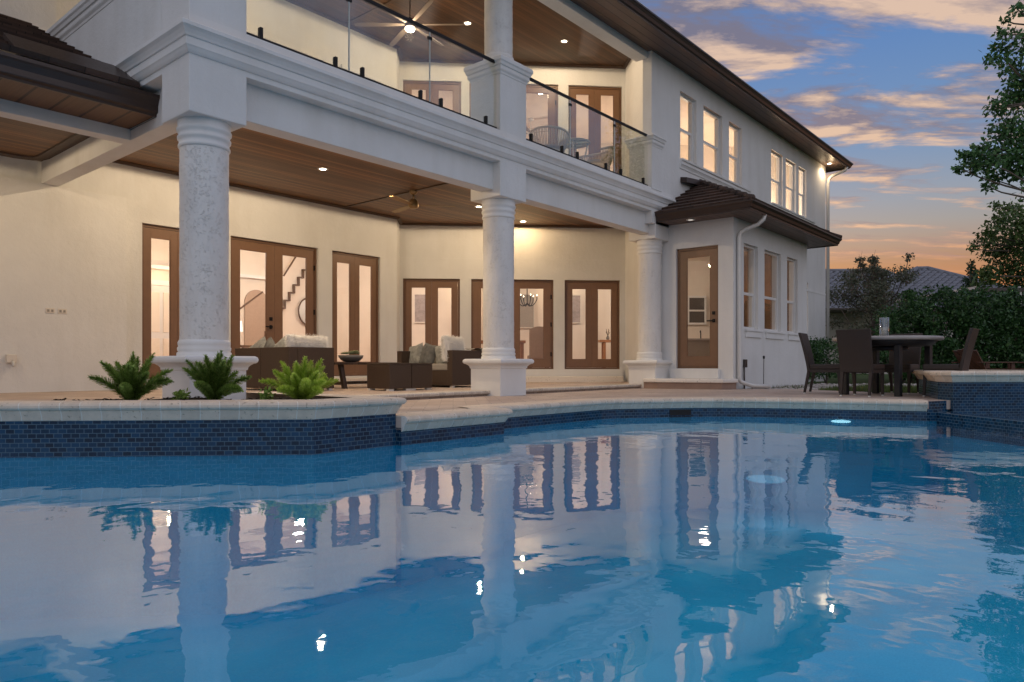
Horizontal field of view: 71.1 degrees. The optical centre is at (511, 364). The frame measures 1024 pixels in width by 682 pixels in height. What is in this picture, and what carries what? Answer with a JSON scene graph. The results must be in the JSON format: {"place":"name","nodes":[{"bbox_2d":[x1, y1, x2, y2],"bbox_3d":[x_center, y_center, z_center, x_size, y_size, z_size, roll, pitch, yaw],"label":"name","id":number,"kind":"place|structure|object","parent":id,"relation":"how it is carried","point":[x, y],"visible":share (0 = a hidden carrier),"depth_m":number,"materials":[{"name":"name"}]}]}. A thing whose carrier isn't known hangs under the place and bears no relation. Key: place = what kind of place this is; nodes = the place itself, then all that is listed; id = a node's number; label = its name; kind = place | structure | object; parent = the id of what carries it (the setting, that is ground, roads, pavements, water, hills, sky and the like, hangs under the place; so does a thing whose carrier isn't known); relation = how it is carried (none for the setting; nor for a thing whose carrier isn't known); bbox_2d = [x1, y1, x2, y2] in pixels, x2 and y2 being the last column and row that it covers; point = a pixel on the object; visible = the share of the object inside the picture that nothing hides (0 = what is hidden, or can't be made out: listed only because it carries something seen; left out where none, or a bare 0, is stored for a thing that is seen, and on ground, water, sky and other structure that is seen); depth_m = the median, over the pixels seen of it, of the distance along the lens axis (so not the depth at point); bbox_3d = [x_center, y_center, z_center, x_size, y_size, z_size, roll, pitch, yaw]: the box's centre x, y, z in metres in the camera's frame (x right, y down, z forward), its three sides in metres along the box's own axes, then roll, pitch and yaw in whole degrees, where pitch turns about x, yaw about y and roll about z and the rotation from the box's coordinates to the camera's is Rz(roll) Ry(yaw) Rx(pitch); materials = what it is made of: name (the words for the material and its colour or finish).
{"place":"outdoors","nodes":[
{"label":"outdoors","id":0,"kind":"place"},
{"bbox_2d":[240,345,251,347],"bbox_3d":[-6.729,-0.110,17.575,0.500,0.730,0.600,0,0,40],"label":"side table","id":1,"kind":"object","parent":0,"point":[244,346],"visible":0.13,"depth_m":17.51,"materials":[{"name":"brown wood"}]},
{"bbox_2d":[0,382,639,400],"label":"patio","id":2,"kind":"structure","parent":0,"point":[357,389],"depth_m":10.69,"materials":[{"name":"beige stone"}]},
{"bbox_2d":[235,347,333,389],"bbox_3d":[-3.623,0.068,11.373,1.560,0.665,0.800,0,0,40],"label":"wicker sofa","id":3,"kind":"object","parent":2,"relation":"on","point":[270,358],"visible":0.59,"depth_m":10.98,"materials":[{"name":"brown wicker"}]},
{"bbox_2d":[249,336,265,347],"bbox_3d":[-4.106,-0.200,11.638,0.540,0.534,0.195,0,0,26],"label":"throw pillow","id":4,"kind":"object","parent":3,"relation":"on","point":[261,342],"visible":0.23,"depth_m":11.59,"materials":[{"name":"fabric"}]},
{"bbox_2d":[264,337,274,346],"bbox_3d":[-3.868,-0.200,11.410,0.192,0.517,0.525,0,0,-30],"label":"throw pillow","id":5,"kind":"object","parent":3,"relation":"on","point":[270,342],"visible":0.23,"depth_m":11.36,"materials":[{"name":"grey fabric"}]},
{"bbox_2d":[274,336,286,346],"bbox_3d":[-3.588,-0.200,11.198,0.555,0.549,0.198,0,0,19],"label":"throw pillow","id":6,"kind":"object","parent":3,"relation":"on","point":[280,343],"visible":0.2,"depth_m":11.16,"materials":[{"name":"fabric"}]},
{"bbox_2d":[284,332,328,347],"bbox_3d":[-3.147,-0.293,11.008,0.395,0.461,0.851,0,0,40],"label":"fur pillow","id":7,"kind":"object","parent":3,"relation":"on","point":[295,340],"visible":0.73,"depth_m":10.87,"materials":[{"name":"white fur"}]},
{"bbox_2d":[334,362,400,388],"bbox_3d":[-2.672,0.180,12.495,0.620,0.440,1.400,0,0,40],"label":"coffee table","id":8,"kind":"object","parent":2,"relation":"on","point":[343,382],"visible":0.38,"depth_m":11.98,"materials":[{"name":"brown wood"}]},
{"bbox_2d":[338,350,363,361],"bbox_3d":[-2.773,-0.144,12.344,0.430,0.208,0.430,0,0,40],"label":"planter bowl","id":9,"kind":"object","parent":8,"relation":"on","point":[350,358],"visible":0.96,"depth_m":12.21,"materials":[{"name":"grey stone"}]},
{"bbox_2d":[367,363,411,390],"bbox_3d":[-1.916,0.188,11.183,0.558,0.425,0.445,0,0,40],"label":"wicker ottoman","id":10,"kind":"object","parent":2,"relation":"on","point":[389,376],"visible":0.98,"depth_m":11.00,"materials":[{"name":"brown wicker"}]},
{"bbox_2d":[394,363,432,389],"bbox_3d":[-1.628,0.188,11.522,0.558,0.425,0.445,0,0,40],"label":"wicker ottoman","id":11,"kind":"object","parent":2,"relation":"on","point":[421,375],"visible":0.52,"depth_m":11.33,"materials":[{"name":"brown wicker"}]},
{"bbox_2d":[397,350,481,387],"bbox_3d":[-1.302,0.072,13.260,1.460,0.655,0.900,0,0,40],"label":"wicker sofa","id":12,"kind":"object","parent":2,"relation":"on","point":[454,371],"visible":0.46,"depth_m":12.64,"materials":[{"name":"brown wicker"}]},
{"bbox_2d":[409,342,422,362],"bbox_3d":[-1.798,-0.180,13.464,0.444,0.478,0.204,0,0,40],"label":"throw pillow","id":13,"kind":"object","parent":12,"relation":"on","point":[415,352],"visible":0.77,"depth_m":13.39,"materials":[{"name":"fabric"}]},
{"bbox_2d":[419,342,435,363],"bbox_3d":[-1.543,-0.180,13.269,0.419,0.469,0.209,0,0,40],"label":"throw pillow","id":14,"kind":"object","parent":12,"relation":"on","point":[428,354],"visible":0.84,"depth_m":13.19,"materials":[{"name":"grey fabric"}]},
{"bbox_2d":[435,346,446,363],"bbox_3d":[-1.244,-0.180,13.065,0.450,0.485,0.204,0,0,25],"label":"throw pillow","id":15,"kind":"object","parent":12,"relation":"on","point":[438,352],"visible":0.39,"depth_m":13.02,"materials":[{"name":"fabric"}]},
{"bbox_2d":[440,333,465,361],"bbox_3d":[-1.048,-0.276,12.753,0.408,0.615,0.645,0,0,40],"label":"pillow","id":16,"kind":"object","parent":12,"relation":"on","point":[447,342],"visible":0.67,"depth_m":12.60,"materials":[{"name":"white fabric"}]},
{"bbox_2d":[465,348,482,350],"bbox_3d":[-0.632,0.020,13.184,0.460,0.643,0.290,0,0,40],"label":"throw blanket","id":17,"kind":"object","parent":12,"relation":"on","point":[477,349],"visible":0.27,"depth_m":13.29,"materials":[{"name":"beige fabric"}]},
{"bbox_2d":[0,487,1023,681],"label":"pool basin","id":18,"kind":"object","parent":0,"point":[481,587],"visible":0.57,"depth_m":5.81,"materials":[{"name":"blue liquid"}]},
{"bbox_2d":[396,408,937,442],"bbox_3d":[1.139,0.656,3.446,12.720,0.162,14.730,0,0,40],"label":"pool waterline","id":19,"kind":"object","parent":18,"relation":"attached to","point":[458,431],"visible":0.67,"depth_m":9.46,"materials":[{"name":"blue tile"}]},
{"bbox_2d":[670,409,690,414],"bbox_3d":[2.358,0.668,10.045,0.330,0.077,0.016,0,0,-14],"label":"pool skimmer","id":20,"kind":"object","parent":19,"relation":"attached to","point":[680,412],"visible":1,"depth_m":10.04,"materials":[{"name":"black metal"}]},
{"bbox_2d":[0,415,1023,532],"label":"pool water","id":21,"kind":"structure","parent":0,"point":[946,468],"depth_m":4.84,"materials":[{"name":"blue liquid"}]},
{"bbox_2d":[396,388,949,429],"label":"pool deck","id":22,"kind":"structure","parent":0,"point":[421,405],"depth_m":10.70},
{"bbox_2d":[0,392,406,454],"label":"planter","id":23,"kind":"object","parent":22,"relation":"on","point":[252,422],"visible":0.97,"depth_m":5.79,"materials":[{"name":"blue tile"}]},
{"bbox_2d":[88,351,173,399],"bbox_3d":[-3.474,0.105,6.560,0.666,0.465,0.561,0,0,-21],"label":"foxtail fern","id":24,"kind":"object","parent":23,"relation":"in","point":[129,380],"visible":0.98,"depth_m":6.50,"materials":[{"name":"green plant"}]},
{"bbox_2d":[172,388,185,397],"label":"planter seedling","id":25,"kind":"object","parent":23,"relation":"in","point":[176,392],"visible":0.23,"depth_m":6.74,"materials":[{"name":"green plant"}]},
{"bbox_2d":[171,388,190,399],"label":"planter seedling","id":26,"kind":"object","parent":23,"relation":"in","point":[181,395],"visible":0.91,"depth_m":6.51,"materials":[{"name":"green plant"}]},
{"bbox_2d":[182,350,251,399],"bbox_3d":[-2.721,0.102,6.561,0.508,0.480,0.760,0,0,-41],"label":"foxtail fern","id":27,"kind":"object","parent":23,"relation":"in","point":[213,379],"visible":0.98,"depth_m":6.50,"materials":[{"name":"green plant"}]},
{"bbox_2d":[258,386,275,399],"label":"planter seedling","id":28,"kind":"object","parent":23,"relation":"in","point":[265,395],"visible":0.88,"depth_m":6.62,"materials":[{"name":"green plant"}]},
{"bbox_2d":[258,356,338,399],"bbox_3d":[-1.959,0.129,6.577,0.639,0.428,0.636,0,0,-1],"label":"foxtail fern","id":29,"kind":"object","parent":23,"relation":"in","point":[304,381],"visible":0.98,"depth_m":6.50,"materials":[{"name":"green plant"}]},
{"bbox_2d":[359,390,489,397],"bbox_3d":[-1.655,0.421,9.525,0.292,0.058,3.850,0,0,39],"label":"patio step","id":30,"kind":"object","parent":22,"relation":"on","point":[440,394],"visible":0.53,"depth_m":10.06,"materials":[{"name":"beige stone"}]},
{"bbox_2d":[526,384,640,391],"bbox_3d":[1.222,0.421,13.025,0.292,0.058,4.050,0,0,39],"label":"patio step","id":31,"kind":"object","parent":22,"relation":"on","point":[544,389],"visible":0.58,"depth_m":12.88,"materials":[{"name":"beige stone"}]},
{"bbox_2d":[396,397,927,431],"bbox_3d":[1.776,0.537,8.985,7.346,0.145,2.401,0,0,-24],"label":"pool coping","id":32,"kind":"object","parent":22,"relation":"on","point":[475,415],"visible":0.98,"depth_m":9.43,"materials":[{"name":"stone"}]},
{"bbox_2d":[798,333,839,393],"bbox_3d":[5.094,-0.025,11.772,0.647,1.000,0.494,0,0,34],"label":"wicker chair","id":33,"kind":"object","parent":22,"relation":"on","point":[812,367],"visible":0.72,"depth_m":11.69,"materials":[{"name":"brown wicker"}]},
{"bbox_2d":[836,329,884,396],"bbox_3d":[5.271,-0.025,10.832,0.647,1.000,0.494,0,0,-44],"label":"wicker chair","id":34,"kind":"object","parent":22,"relation":"on","point":[855,353],"visible":0.88,"depth_m":10.67,"materials":[{"name":"brown wicker"}]},
{"bbox_2d":[832,335,943,396],"bbox_3d":[5.886,0.021,11.268,1.560,0.908,1.560,0,0,40],"label":"dining table","id":35,"kind":"object","parent":22,"relation":"on","point":[897,344],"visible":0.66,"depth_m":10.68,"materials":[{"name":"stone"}]},
{"bbox_2d":[879,317,888,335],"bbox_3d":[5.838,-0.589,11.242,0.136,0.303,0.136,0,0,40],"label":"hurricane vase","id":36,"kind":"object","parent":35,"relation":"on","point":[884,331],"visible":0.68,"depth_m":11.21,"materials":[{"name":"clear glass"}]},
{"bbox_2d":[880,333,922,393],"bbox_3d":[6.455,-0.025,11.900,0.494,1.000,0.647,0,0,44],"label":"wicker chair","id":37,"kind":"object","parent":22,"relation":"on","point":[911,358],"visible":0.62,"depth_m":11.91,"materials":[{"name":"brown wicker"}]},
{"bbox_2d":[922,328,978,396],"bbox_3d":[6.486,-0.025,10.598,0.647,1.000,0.494,0,0,42],"label":"wicker chair","id":38,"kind":"object","parent":22,"relation":"on","point":[969,345],"visible":0.58,"depth_m":10.42,"materials":[{"name":"brown wicker"}]},
{"bbox_2d":[912,370,1023,429],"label":"spa wall","id":39,"kind":"structure","parent":22,"relation":"on","point":[994,398],"depth_m":9.54,"materials":[{"name":"blue tile"}]},
{"bbox_2d":[638,0,1023,284],"label":"sky","id":40,"kind":"structure","parent":0,"point":[894,87],"materials":[{"name":"blue"}]},
{"bbox_2d":[747,383,916,389],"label":"gravel","id":41,"kind":"structure","parent":0,"point":[817,386],"depth_m":15.36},
{"bbox_2d":[763,356,764,383],"bbox_3d":[5.106,0.165,14.541,0.042,0.701,0.100,0,0,25],"label":"garden stake","id":42,"kind":"object","parent":41,"relation":"on","point":[763,368],"visible":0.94,"depth_m":14.54,"materials":[{"name":"grey metal"}]},
{"bbox_2d":[808,374,915,383],"bbox_3d":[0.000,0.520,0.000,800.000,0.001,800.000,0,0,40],"label":"ground","id":43,"kind":"structure","parent":0,"point":[861,378],"depth_m":23.56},
{"bbox_2d":[0,0,852,399],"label":"house","id":44,"kind":"structure","parent":43,"relation":"on","point":[186,148],"depth_m":13.33,"materials":[{"name":"white paint"}]},
{"bbox_2d":[5,354,16,366],"bbox_3d":[-7.088,-0.058,10.156,0.149,0.175,0.120,0,0,40],"label":"wall hydrant","id":45,"kind":"object","parent":44,"relation":"attached to","point":[11,358],"depth_m":10.14,"materials":[{"name":"white plastic"}]},
{"bbox_2d":[46,308,54,312],"bbox_3d":[-6.816,-0.797,10.581,0.015,0.075,0.116,0,0,40],"label":"wall outlet","id":46,"kind":"object","parent":44,"relation":"attached to","point":[50,310],"depth_m":10.58,"materials":[{"name":"white plastic"}]},
{"bbox_2d":[58,309,66,313],"bbox_3d":[-6.713,-0.797,10.703,0.015,0.075,0.116,0,0,40],"label":"wall outlet","id":47,"kind":"object","parent":44,"relation":"attached to","point":[62,311],"depth_m":10.70,"materials":[{"name":"white plastic"}]},
{"bbox_2d":[151,280,168,355],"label":"panel door","id":48,"kind":"structure","parent":44,"relation":"in","point":[159,317],"depth_m":17.05,"materials":[{"name":"white paint"}]},
{"bbox_2d":[142,223,178,378],"bbox_3d":[-5.732,-1.045,12.257,0.100,2.560,1.220,0,0,40],"label":"french door","id":49,"kind":"structure","parent":44,"relation":"in","point":[149,231],"depth_m":11.99,"materials":[{"name":"brown wood"}]},
{"bbox_2d":[231,236,316,354],"bbox_3d":[-4.527,-1.045,13.654,0.131,2.560,1.850,0,0,40],"label":"french door","id":50,"kind":"structure","parent":44,"relation":"in","point":[274,252],"depth_m":13.63,"materials":[{"name":"brown wood"}]},
{"bbox_2d":[298,298,304,323],"bbox_3d":[-5.669,-1.495,20.216,0.039,0.840,0.840,0,0,40],"label":"wall mirror","id":51,"kind":"object","parent":44,"relation":"attached to","point":[301,310],"depth_m":20.01,"materials":[{"name":"white mirror"}]},
{"bbox_2d":[317,167,327,170],"bbox_3d":[-3.142,-3.250,11.910,0.176,0.010,0.176,0,0,40],"label":"recessed light","id":52,"kind":"object","parent":44,"relation":"attached to","point":[322,169],"visible":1,"depth_m":11.90,"materials":[{"name":"white paint"}]},
{"bbox_2d":[332,251,378,375],"bbox_3d":[-3.326,-1.045,15.094,0.100,2.560,1.240,0,0,40],"label":"french door","id":53,"kind":"structure","parent":44,"relation":"in","point":[354,260],"depth_m":15.09,"materials":[{"name":"brown wood"}]},
{"bbox_2d":[354,0,465,46],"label":"ceiling fan","id":54,"kind":"object","parent":44,"relation":"hanging from","point":[410,27],"visible":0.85,"depth_m":13.56,"materials":[{"name":"brown wood"}]},
{"bbox_2d":[414,294,424,322],"bbox_3d":[-2.656,-1.645,20.935,0.420,0.860,0.035,0,0,-5],"label":"picture frame","id":55,"kind":"object","parent":44,"relation":"attached to","point":[419,308],"visible":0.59,"depth_m":20.93,"materials":[{"name":"white paper"}]},
{"bbox_2d":[389,190,454,212],"bbox_3d":[-1.981,-3.087,13.450,1.319,0.335,1.356,0,0,40],"label":"ceiling fan","id":56,"kind":"object","parent":44,"relation":"hanging from","point":[412,203],"visible":1,"depth_m":13.37,"materials":[{"name":"brown wood"}]},
{"bbox_2d":[403,279,459,350],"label":"french door","id":57,"kind":"structure","parent":44,"relation":"in","point":[431,286],"depth_m":16.63,"materials":[{"name":"brown wood"}]},
{"bbox_2d":[403,81,460,112],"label":"french door","id":58,"kind":"structure","parent":44,"relation":"in","point":[408,86],"depth_m":16.64,"materials":[{"name":"brown wood"}]},
{"bbox_2d":[481,340,525,358],"bbox_3d":[-0.385,-0.185,18.912,1.400,0.880,1.000,0,0,-5],"label":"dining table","id":59,"kind":"object","parent":44,"relation":"on","point":[522,342],"visible":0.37,"depth_m":18.50,"materials":[{"name":"orange wood"}]},
{"bbox_2d":[471,279,552,368],"bbox_3d":[0.006,-0.943,16.809,1.930,2.095,0.100,0,0,-5],"label":"french door","id":60,"kind":"structure","parent":44,"relation":"in","point":[476,284],"depth_m":16.80,"materials":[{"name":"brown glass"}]},
{"bbox_2d":[469,83,557,143],"bbox_3d":[0.041,-4.995,16.812,2.080,3.140,0.100,0,0,-5],"label":"french door","id":61,"kind":"structure","parent":44,"relation":"in","point":[534,89],"depth_m":16.86,"materials":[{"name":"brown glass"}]},
{"bbox_2d":[520,294,534,327],"bbox_3d":[0.360,-1.585,21.183,0.620,1.020,0.035,0,0,-5],"label":"picture frame","id":62,"kind":"object","parent":44,"relation":"attached to","point":[527,316],"visible":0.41,"depth_m":21.19,"materials":[{"name":"white"}]},
{"bbox_2d":[520,289,536,306],"bbox_3d":[0.397,-2.339,18.834,0.474,1.612,0.543,0,0,40],"label":"chandelier","id":63,"kind":"object","parent":44,"relation":"hanging from","point":[526,304],"visible":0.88,"depth_m":18.81,"materials":[{"name":"black metal"}]},
{"bbox_2d":[526,118,545,139],"bbox_3d":[0.508,-6.397,19.304,0.979,0.455,0.979,0,0,-25],"label":"ceiling fan","id":64,"kind":"object","parent":44,"relation":"hanging from","point":[530,120],"visible":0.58,"depth_m":19.25,"materials":[{"name":"white paint"}]},
{"bbox_2d":[527,326,548,367],"bbox_3d":[0.680,-0.360,18.503,0.520,1.230,0.560,0,0,-5],"label":"dining chair","id":65,"kind":"object","parent":44,"relation":"on","point":[535,342],"visible":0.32,"depth_m":18.22,"materials":[{"name":"beige fabric"}]},
{"bbox_2d":[529,125,569,152],"bbox_3d":[0.655,-3.804,12.889,0.762,0.802,0.636,0,0,25],"label":"rope chair","id":66,"kind":"object","parent":44,"relation":"on","point":[555,146],"visible":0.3,"depth_m":12.66,"materials":[{"name":"grey fabric"}]},
{"bbox_2d":[559,138,589,160],"bbox_3d":[1.169,-3.782,13.406,0.594,0.759,0.594,0,0,40],"label":"bistro table","id":67,"kind":"object","parent":44,"relation":"on","point":[578,145],"visible":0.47,"depth_m":13.35,"materials":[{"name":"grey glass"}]},
{"bbox_2d":[572,294,580,323],"bbox_3d":[1.798,-1.655,21.301,0.520,0.860,0.035,0,0,-5],"label":"picture frame","id":68,"kind":"object","parent":44,"relation":"attached to","point":[576,308],"visible":0.59,"depth_m":21.31,"materials":[{"name":"white paper"}]},
{"bbox_2d":[565,280,618,368],"bbox_3d":[1.885,-0.943,16.963,1.320,2.095,0.100,0,0,-5],"label":"french door","id":69,"kind":"structure","parent":44,"relation":"in","point":[591,287],"depth_m":16.94,"materials":[{"name":"brown wood"}]},
{"bbox_2d":[568,86,621,173],"bbox_3d":[1.954,-4.995,16.969,1.280,3.140,0.100,0,0,-5],"label":"french door","id":70,"kind":"structure","parent":44,"relation":"in","point":[594,94],"depth_m":16.95,"materials":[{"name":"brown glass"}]},
{"bbox_2d":[579,146,615,170],"bbox_3d":[1.669,-3.804,13.883,0.636,0.802,0.762,0,0,-35],"label":"rope chair","id":71,"kind":"object","parent":44,"relation":"on","point":[606,154],"visible":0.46,"depth_m":13.64,"materials":[{"name":"grey fabric"}]},
{"bbox_2d":[598,340,610,358],"bbox_3d":[2.830,-0.225,20.453,0.710,0.960,0.340,0,0,-5],"label":"console table","id":72,"kind":"object","parent":44,"relation":"on","point":[603,342],"visible":0.32,"depth_m":20.30,"materials":[{"name":"orange wood"}]},
{"bbox_2d":[680,94,692,161],"bbox_3d":[3.722,-5.085,15.542,0.070,1.440,0.760,0,0,40],"label":"window","id":73,"kind":"structure","parent":44,"relation":"in","point":[690,133],"depth_m":15.78,"materials":[{"name":"white plastic"}]},
{"bbox_2d":[688,296,705,324],"bbox_3d":[5.569,-1.640,21.605,0.580,0.870,0.060,0,0,-5],"label":"kitchen window","id":74,"kind":"structure","parent":44,"relation":"attached to","point":[696,310],"depth_m":21.61,"materials":[{"name":"white plastic"}]},
{"bbox_2d":[677,245,717,367],"bbox_3d":[3.764,-1.145,14.463,0.910,2.440,0.131,0,0,40],"label":"glazed door","id":75,"kind":"structure","parent":44,"relation":"in","point":[683,359],"depth_m":14.55,"materials":[{"name":"brown wood"}]},
{"bbox_2d":[682,330,716,366],"bbox_3d":[5.018,-0.343,19.679,1.600,1.196,0.850,0,0,-5],"label":"kitchen counter","id":76,"kind":"object","parent":44,"relation":"on","point":[700,346],"visible":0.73,"depth_m":19.30,"materials":[{"name":"stone"}]},
{"bbox_2d":[704,108,718,174],"bbox_3d":[4.518,-5.085,16.480,0.070,1.440,1.000,0,0,40],"label":"window","id":77,"kind":"structure","parent":44,"relation":"in","point":[716,147],"depth_m":16.81,"materials":[{"name":"white plastic"}]},
{"bbox_2d":[729,124,738,183],"bbox_3d":[5.323,-5.085,17.429,0.070,1.440,0.750,0,0,40],"label":"window","id":78,"kind":"structure","parent":44,"relation":"in","point":[736,158],"depth_m":17.66,"materials":[{"name":"white plastic"}]},
{"bbox_2d":[743,359,746,388],"bbox_3d":[4.637,0.195,14.263,0.060,0.600,0.106,0,0,40],"label":"electrical conduit","id":79,"kind":"object","parent":44,"relation":"attached to","point":[744,363],"visible":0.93,"depth_m":14.22,"materials":[{"name":"grey metal"}]},
{"bbox_2d":[744,244,762,337],"bbox_3d":[4.876,-1.495,14.661,0.190,1.880,0.890,0,0,40],"label":"window","id":80,"kind":"structure","parent":44,"relation":"in","point":[750,331],"depth_m":14.86,"materials":[{"name":"white plastic"}]},
{"bbox_2d":[765,251,785,339],"bbox_3d":[5.656,-1.495,15.580,0.190,1.880,1.120,0,0,40],"label":"window","id":81,"kind":"structure","parent":44,"relation":"in","point":[769,333],"depth_m":15.87,"materials":[{"name":"white plastic"}]},
{"bbox_2d":[771,151,779,204],"bbox_3d":[7.111,-5.045,19.538,0.070,1.440,0.880,0,0,40],"label":"window","id":82,"kind":"structure","parent":44,"relation":"in","point":[777,182],"depth_m":19.82,"materials":[{"name":"white plastic"}]},
{"bbox_2d":[786,160,792,210],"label":"window","id":83,"kind":"structure","parent":44,"relation":"in","point":[790,189],"depth_m":20.63,"materials":[{"name":"white plastic"}]},
{"bbox_2d":[787,258,799,340],"bbox_3d":[6.442,-1.495,16.507,0.190,1.880,0.850,0,0,40],"label":"window","id":84,"kind":"structure","parent":44,"relation":"in","point":[791,334],"depth_m":16.70,"materials":[{"name":"white plastic"}]},
{"bbox_2d":[799,168,803,215],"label":"window","id":85,"kind":"structure","parent":44,"relation":"in","point":[801,195],"depth_m":21.30,"materials":[{"name":"white plastic"}]},
{"bbox_2d":[809,336,828,381],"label":"shrub","id":86,"kind":"object","parent":43,"relation":"on","point":[817,349],"visible":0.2,"depth_m":17.97,"materials":[{"name":"green plant"}]},
{"bbox_2d":[810,336,838,383],"bbox_3d":[8.238,-0.124,19.083,1.251,1.309,1.326,0,0,-8],"label":"shrub","id":87,"kind":"object","parent":43,"relation":"on","point":[826,346],"visible":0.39,"depth_m":18.95,"materials":[{"name":"green plant"}]},
{"bbox_2d":[772,383,916,392],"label":"grass","id":88,"kind":"structure","parent":43,"relation":"on","point":[864,388],"depth_m":13.30,"materials":[{"name":"green plant"}]},
{"bbox_2d":[830,250,920,346],"bbox_3d":[12.548,-1.736,25.183,3.537,4.529,3.631,0,0,26],"label":"crape myrtle","id":89,"kind":"object","parent":43,"relation":"on","point":[877,288],"visible":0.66,"depth_m":24.63,"materials":[{"name":"green plant"}]},
{"bbox_2d":[880,351,905,377],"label":"shrub","id":90,"kind":"object","parent":43,"relation":"on","point":[884,357],"visible":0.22,"depth_m":19.96,"materials":[{"name":"green plant"}]},
{"bbox_2d":[871,288,948,382],"bbox_3d":[11.539,-0.859,20.966,2.016,2.837,2.072,0,0,40],"label":"hedge shrub","id":91,"kind":"object","parent":43,"relation":"on","point":[911,295],"visible":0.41,"depth_m":20.67,"materials":[{"name":"green plant"}]},
{"bbox_2d":[901,284,967,381],"bbox_3d":[12.330,-0.871,20.992,1.947,2.955,2.065,0,0,40],"label":"hedge shrub","id":92,"kind":"object","parent":43,"relation":"on","point":[940,295],"visible":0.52,"depth_m":20.66,"materials":[{"name":"green plant"}]},
{"bbox_2d":[896,286,1023,311],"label":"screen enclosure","id":93,"kind":"object","parent":43,"relation":"on","point":[1003,289],"visible":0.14,"depth_m":26.32,"materials":[{"name":"black metal"}]},
{"bbox_2d":[932,285,997,364],"bbox_3d":[13.130,-0.853,20.968,1.883,3.057,1.983,0,0,40],"label":"hedge shrub","id":94,"kind":"object","parent":43,"relation":"on","point":[966,324],"visible":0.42,"depth_m":20.54,"materials":[{"name":"green plant"}]},
{"bbox_2d":[953,259,978,332],"bbox_3d":[22.399,-2.326,34.985,1.770,5.715,1.435,0,0,40],"label":"conifer","id":95,"kind":"object","parent":43,"relation":"on","point":[970,272],"visible":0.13,"depth_m":34.94,"materials":[{"name":"green plant"}]},
{"bbox_2d":[951,348,1018,369],"bbox_3d":[9.952,0.085,15.180,1.040,0.860,0.780,0,0,-12],"label":"lounge chair","id":96,"kind":"object","parent":43,"relation":"on","point":[976,362],"visible":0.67,"depth_m":15.01,"materials":[{"name":"red wood"}]},
{"bbox_2d":[951,0,1023,201],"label":"laurel oak","id":97,"kind":"object","parent":43,"relation":"on","point":[986,157],"visible":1,"depth_m":17.91,"materials":[{"name":"green plant"}]},
{"bbox_2d":[960,286,1023,367],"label":"hedge shrub","id":98,"kind":"object","parent":43,"relation":"on","point":[1002,342],"visible":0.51,"depth_m":20.61,"materials":[{"name":"green plant"}]},
{"bbox_2d":[964,197,1023,300],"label":"garden tree","id":99,"kind":"object","parent":43,"relation":"on","point":[1011,241],"visible":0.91,"depth_m":27.05,"materials":[{"name":"green plant"}]},
{"bbox_2d":[984,285,1023,367],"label":"hedge shrub","id":100,"kind":"object","parent":43,"relation":"on","point":[1018,333],"visible":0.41,"depth_m":20.78,"materials":[{"name":"green plant"}]},
{"bbox_2d":[1008,362,1023,369],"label":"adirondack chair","id":101,"kind":"object","parent":43,"relation":"on","point":[1016,368],"visible":0.24,"depth_m":15.53,"materials":[{"name":"red wood"}]},
{"bbox_2d":[1013,292,1023,367],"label":"hedge shrub","id":102,"kind":"object","parent":43,"relation":"on","point":[1021,343],"visible":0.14,"depth_m":20.95,"materials":[{"name":"green plant"}]},
{"bbox_2d":[830,266,1012,373],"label":"neighbour house","id":103,"kind":"structure","parent":0,"point":[929,276],"depth_m":41.78,"materials":[{"name":"paint"}]}
]}

